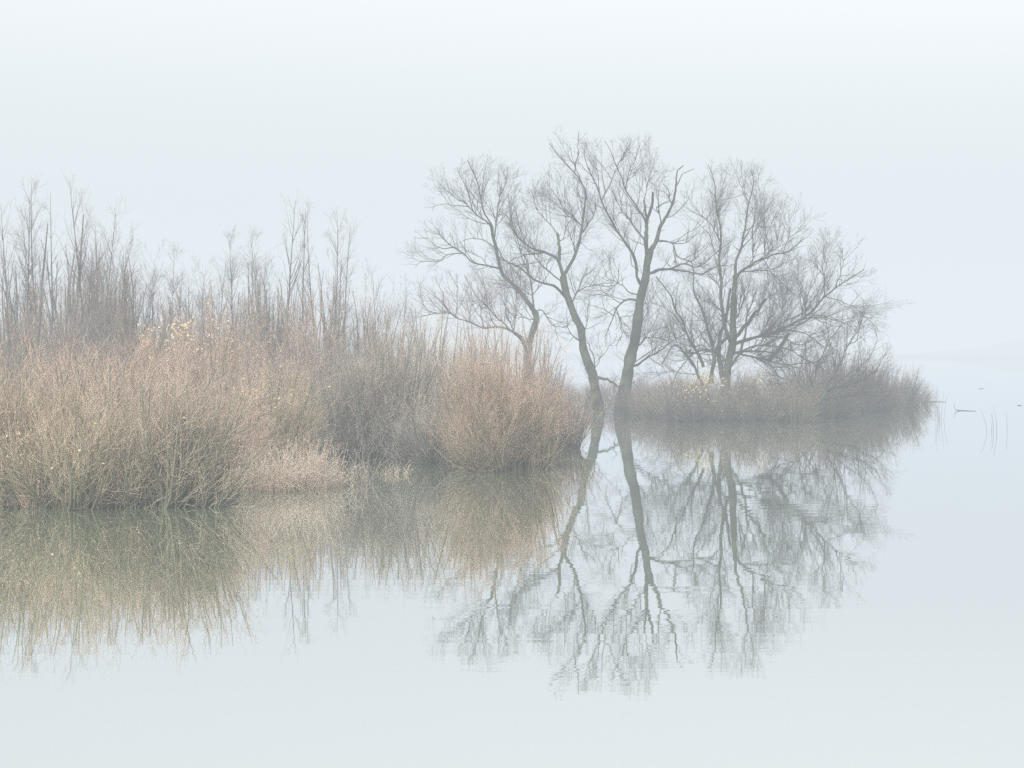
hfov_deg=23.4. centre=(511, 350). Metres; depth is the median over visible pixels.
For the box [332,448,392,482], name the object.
reed clump
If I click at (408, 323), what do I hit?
slender tree
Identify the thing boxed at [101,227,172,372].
slender tree
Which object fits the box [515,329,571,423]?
willow shrub
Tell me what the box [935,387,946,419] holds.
water stalks
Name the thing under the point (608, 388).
willow shrub
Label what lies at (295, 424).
willow shrub
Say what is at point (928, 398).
willow shrub
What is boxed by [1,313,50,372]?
willow shrub
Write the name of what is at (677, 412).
willow shrub
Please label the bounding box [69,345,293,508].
willow shrub
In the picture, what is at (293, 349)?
willow shrub
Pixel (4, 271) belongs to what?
slender tree
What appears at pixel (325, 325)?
willow shrub
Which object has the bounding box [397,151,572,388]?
willow tree
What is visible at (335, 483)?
reed clump
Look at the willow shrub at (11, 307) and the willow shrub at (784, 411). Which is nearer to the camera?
the willow shrub at (11, 307)
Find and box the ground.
[169,352,1023,358]
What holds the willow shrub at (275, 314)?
on the ground
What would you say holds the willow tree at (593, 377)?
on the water
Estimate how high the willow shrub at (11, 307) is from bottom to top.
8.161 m
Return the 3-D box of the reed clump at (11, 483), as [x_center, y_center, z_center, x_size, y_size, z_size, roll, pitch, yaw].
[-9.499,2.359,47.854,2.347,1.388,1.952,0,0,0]
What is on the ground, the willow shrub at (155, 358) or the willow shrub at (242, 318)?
the willow shrub at (242, 318)
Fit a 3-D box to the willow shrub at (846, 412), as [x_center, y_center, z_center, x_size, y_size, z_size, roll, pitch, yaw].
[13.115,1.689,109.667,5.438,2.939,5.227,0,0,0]
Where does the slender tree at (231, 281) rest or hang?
on the ground
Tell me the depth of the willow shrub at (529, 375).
75.28 m
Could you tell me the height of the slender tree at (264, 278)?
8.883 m
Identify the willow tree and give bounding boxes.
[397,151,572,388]
[406,264,549,372]
[480,126,632,414]
[553,129,741,415]
[612,157,909,399]
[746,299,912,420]
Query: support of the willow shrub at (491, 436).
on the ground
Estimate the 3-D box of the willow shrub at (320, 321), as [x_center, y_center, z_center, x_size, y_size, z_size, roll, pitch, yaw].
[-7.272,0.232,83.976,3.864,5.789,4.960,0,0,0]
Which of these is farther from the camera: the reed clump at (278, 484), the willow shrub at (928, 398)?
the willow shrub at (928, 398)
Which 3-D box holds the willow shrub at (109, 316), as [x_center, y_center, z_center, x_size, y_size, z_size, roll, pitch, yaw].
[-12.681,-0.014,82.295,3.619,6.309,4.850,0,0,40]
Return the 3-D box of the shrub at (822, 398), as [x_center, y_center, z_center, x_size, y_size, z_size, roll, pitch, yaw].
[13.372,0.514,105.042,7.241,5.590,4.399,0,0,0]
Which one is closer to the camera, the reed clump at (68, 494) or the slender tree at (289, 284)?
the reed clump at (68, 494)
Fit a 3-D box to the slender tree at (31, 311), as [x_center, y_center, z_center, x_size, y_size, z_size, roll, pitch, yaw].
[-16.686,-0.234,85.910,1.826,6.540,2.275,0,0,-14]
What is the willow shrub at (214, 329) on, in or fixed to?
on the ground
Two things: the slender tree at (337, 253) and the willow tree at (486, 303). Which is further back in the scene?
the willow tree at (486, 303)
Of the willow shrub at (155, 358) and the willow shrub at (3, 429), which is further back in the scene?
the willow shrub at (155, 358)
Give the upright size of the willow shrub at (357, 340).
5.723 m
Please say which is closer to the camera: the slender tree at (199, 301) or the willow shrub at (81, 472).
the willow shrub at (81, 472)
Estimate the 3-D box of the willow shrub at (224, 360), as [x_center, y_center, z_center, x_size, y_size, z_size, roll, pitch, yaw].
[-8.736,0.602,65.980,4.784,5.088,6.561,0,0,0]
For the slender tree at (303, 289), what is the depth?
101.08 m
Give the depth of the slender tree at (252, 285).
107.84 m
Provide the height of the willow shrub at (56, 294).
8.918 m
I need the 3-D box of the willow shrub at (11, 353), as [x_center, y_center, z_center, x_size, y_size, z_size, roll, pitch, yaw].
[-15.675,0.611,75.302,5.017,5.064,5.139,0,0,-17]
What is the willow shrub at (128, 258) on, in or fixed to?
on the ground
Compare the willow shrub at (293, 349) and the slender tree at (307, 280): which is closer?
the willow shrub at (293, 349)
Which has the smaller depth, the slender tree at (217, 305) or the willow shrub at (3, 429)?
the willow shrub at (3, 429)
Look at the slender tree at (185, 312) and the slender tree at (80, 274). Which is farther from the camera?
the slender tree at (80, 274)
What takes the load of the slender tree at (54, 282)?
on the ground
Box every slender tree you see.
[0,199,24,332]
[3,178,61,344]
[6,179,49,332]
[7,250,52,358]
[36,193,67,332]
[53,220,104,343]
[55,169,103,338]
[56,244,118,361]
[61,183,144,351]
[70,192,123,332]
[82,221,155,358]
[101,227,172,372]
[125,239,184,364]
[140,238,190,357]
[155,256,210,364]
[185,255,230,369]
[191,250,237,367]
[211,226,266,341]
[236,244,269,338]
[239,255,294,377]
[241,225,278,339]
[275,194,309,341]
[281,268,327,376]
[289,201,318,338]
[295,210,340,351]
[317,210,355,346]
[327,215,366,352]
[340,263,390,370]
[361,260,404,359]
[384,274,427,375]
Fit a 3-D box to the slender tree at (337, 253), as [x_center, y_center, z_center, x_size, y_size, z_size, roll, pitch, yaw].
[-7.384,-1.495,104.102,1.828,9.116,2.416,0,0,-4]
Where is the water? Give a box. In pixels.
[0,359,1023,767]
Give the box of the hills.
[910,339,1023,353]
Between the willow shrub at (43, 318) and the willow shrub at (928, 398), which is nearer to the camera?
the willow shrub at (43, 318)
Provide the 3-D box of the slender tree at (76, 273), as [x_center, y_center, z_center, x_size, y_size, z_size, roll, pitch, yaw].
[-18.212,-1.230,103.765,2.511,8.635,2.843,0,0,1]
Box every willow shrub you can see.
[0,217,67,378]
[0,273,89,391]
[0,302,72,419]
[0,302,136,405]
[0,325,193,510]
[0,327,115,430]
[0,337,84,508]
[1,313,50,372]
[2,308,215,459]
[22,269,130,381]
[24,204,127,368]
[32,319,207,418]
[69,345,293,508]
[71,254,194,378]
[78,239,166,351]
[81,318,245,407]
[103,281,280,441]
[135,287,225,383]
[140,364,283,489]
[156,290,249,369]
[159,329,321,446]
[169,274,268,392]
[196,342,341,472]
[215,250,293,364]
[217,256,308,424]
[230,289,343,425]
[253,273,353,412]
[256,311,455,460]
[261,296,415,411]
[262,255,354,376]
[309,284,405,376]
[320,301,521,454]
[355,287,444,391]
[372,365,481,464]
[403,305,586,445]
[407,328,582,473]
[412,292,482,377]
[449,307,525,391]
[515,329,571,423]
[515,349,622,448]
[543,373,611,407]
[571,367,654,404]
[600,381,676,415]
[604,365,719,411]
[623,367,719,418]
[649,356,781,422]
[683,370,791,403]
[701,363,823,422]
[754,359,866,418]
[762,352,888,398]
[787,336,912,412]
[844,358,931,407]
[889,380,938,403]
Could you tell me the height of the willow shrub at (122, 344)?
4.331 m
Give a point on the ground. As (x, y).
(876, 355)
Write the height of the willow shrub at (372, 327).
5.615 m
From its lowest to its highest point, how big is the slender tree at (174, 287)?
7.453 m
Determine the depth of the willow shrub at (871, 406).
118.93 m
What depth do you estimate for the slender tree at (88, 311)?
86.90 m
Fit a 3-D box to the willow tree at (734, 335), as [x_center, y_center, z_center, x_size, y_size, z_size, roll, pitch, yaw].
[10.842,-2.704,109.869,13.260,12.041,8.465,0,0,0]
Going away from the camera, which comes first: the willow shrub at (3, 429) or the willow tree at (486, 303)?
the willow shrub at (3, 429)
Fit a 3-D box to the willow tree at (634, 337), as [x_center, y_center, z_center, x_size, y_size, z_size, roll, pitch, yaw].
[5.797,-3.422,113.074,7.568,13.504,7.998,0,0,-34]
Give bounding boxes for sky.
[0,0,1023,351]
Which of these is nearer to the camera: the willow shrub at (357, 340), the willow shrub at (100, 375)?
the willow shrub at (100, 375)
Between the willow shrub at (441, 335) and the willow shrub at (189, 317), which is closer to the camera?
the willow shrub at (441, 335)
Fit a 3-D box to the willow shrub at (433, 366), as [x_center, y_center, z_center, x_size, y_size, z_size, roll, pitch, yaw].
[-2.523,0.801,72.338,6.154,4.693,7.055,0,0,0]
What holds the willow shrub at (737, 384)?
on the ground
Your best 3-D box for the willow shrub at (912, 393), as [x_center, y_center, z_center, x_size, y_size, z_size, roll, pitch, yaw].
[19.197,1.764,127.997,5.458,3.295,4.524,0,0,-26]
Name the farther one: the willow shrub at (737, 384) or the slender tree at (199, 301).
the willow shrub at (737, 384)
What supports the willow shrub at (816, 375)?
on the ground
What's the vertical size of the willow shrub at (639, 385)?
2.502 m
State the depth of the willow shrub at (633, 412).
112.81 m
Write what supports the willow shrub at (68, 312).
on the ground
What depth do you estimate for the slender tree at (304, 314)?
88.04 m
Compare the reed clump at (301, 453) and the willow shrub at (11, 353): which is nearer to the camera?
the reed clump at (301, 453)
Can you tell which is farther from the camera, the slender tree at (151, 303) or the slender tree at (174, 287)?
the slender tree at (174, 287)
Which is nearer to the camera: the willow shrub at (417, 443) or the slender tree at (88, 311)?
the willow shrub at (417, 443)
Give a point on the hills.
(1012, 347)
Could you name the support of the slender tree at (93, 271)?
on the ground
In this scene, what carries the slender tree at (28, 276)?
on the ground
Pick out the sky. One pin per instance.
(900, 122)
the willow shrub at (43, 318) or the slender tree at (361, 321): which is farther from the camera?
the slender tree at (361, 321)
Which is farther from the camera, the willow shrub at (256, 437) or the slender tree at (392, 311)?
the slender tree at (392, 311)
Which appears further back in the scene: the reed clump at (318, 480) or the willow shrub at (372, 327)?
the willow shrub at (372, 327)
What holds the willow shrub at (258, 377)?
on the ground
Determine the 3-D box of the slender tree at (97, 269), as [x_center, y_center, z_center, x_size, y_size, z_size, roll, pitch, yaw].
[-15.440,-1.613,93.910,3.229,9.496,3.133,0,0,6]
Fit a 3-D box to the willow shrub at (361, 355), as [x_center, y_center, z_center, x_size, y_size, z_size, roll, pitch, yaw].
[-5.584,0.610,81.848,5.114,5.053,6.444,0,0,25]
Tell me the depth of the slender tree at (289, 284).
97.34 m
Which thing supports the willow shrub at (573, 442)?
on the ground
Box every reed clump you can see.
[0,444,43,505]
[4,451,126,508]
[230,439,324,491]
[245,427,364,489]
[247,423,340,474]
[303,443,364,486]
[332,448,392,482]
[373,461,417,473]
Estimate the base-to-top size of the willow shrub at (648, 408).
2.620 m
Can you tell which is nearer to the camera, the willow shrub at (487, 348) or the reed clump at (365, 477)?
the reed clump at (365, 477)
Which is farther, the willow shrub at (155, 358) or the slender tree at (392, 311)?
the slender tree at (392, 311)
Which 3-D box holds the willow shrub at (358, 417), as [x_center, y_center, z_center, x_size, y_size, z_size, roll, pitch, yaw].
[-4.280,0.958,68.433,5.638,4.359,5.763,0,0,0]
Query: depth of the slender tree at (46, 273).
98.75 m
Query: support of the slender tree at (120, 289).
on the ground
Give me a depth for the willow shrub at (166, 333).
83.48 m
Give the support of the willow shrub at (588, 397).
on the ground
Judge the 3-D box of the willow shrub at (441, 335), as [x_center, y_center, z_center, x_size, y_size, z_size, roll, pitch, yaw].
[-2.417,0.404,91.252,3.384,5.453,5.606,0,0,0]
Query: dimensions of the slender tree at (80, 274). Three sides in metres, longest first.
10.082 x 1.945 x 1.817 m
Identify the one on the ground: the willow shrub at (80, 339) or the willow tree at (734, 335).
the willow shrub at (80, 339)
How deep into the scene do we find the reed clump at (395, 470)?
59.98 m
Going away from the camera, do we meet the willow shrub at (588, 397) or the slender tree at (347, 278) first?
the slender tree at (347, 278)

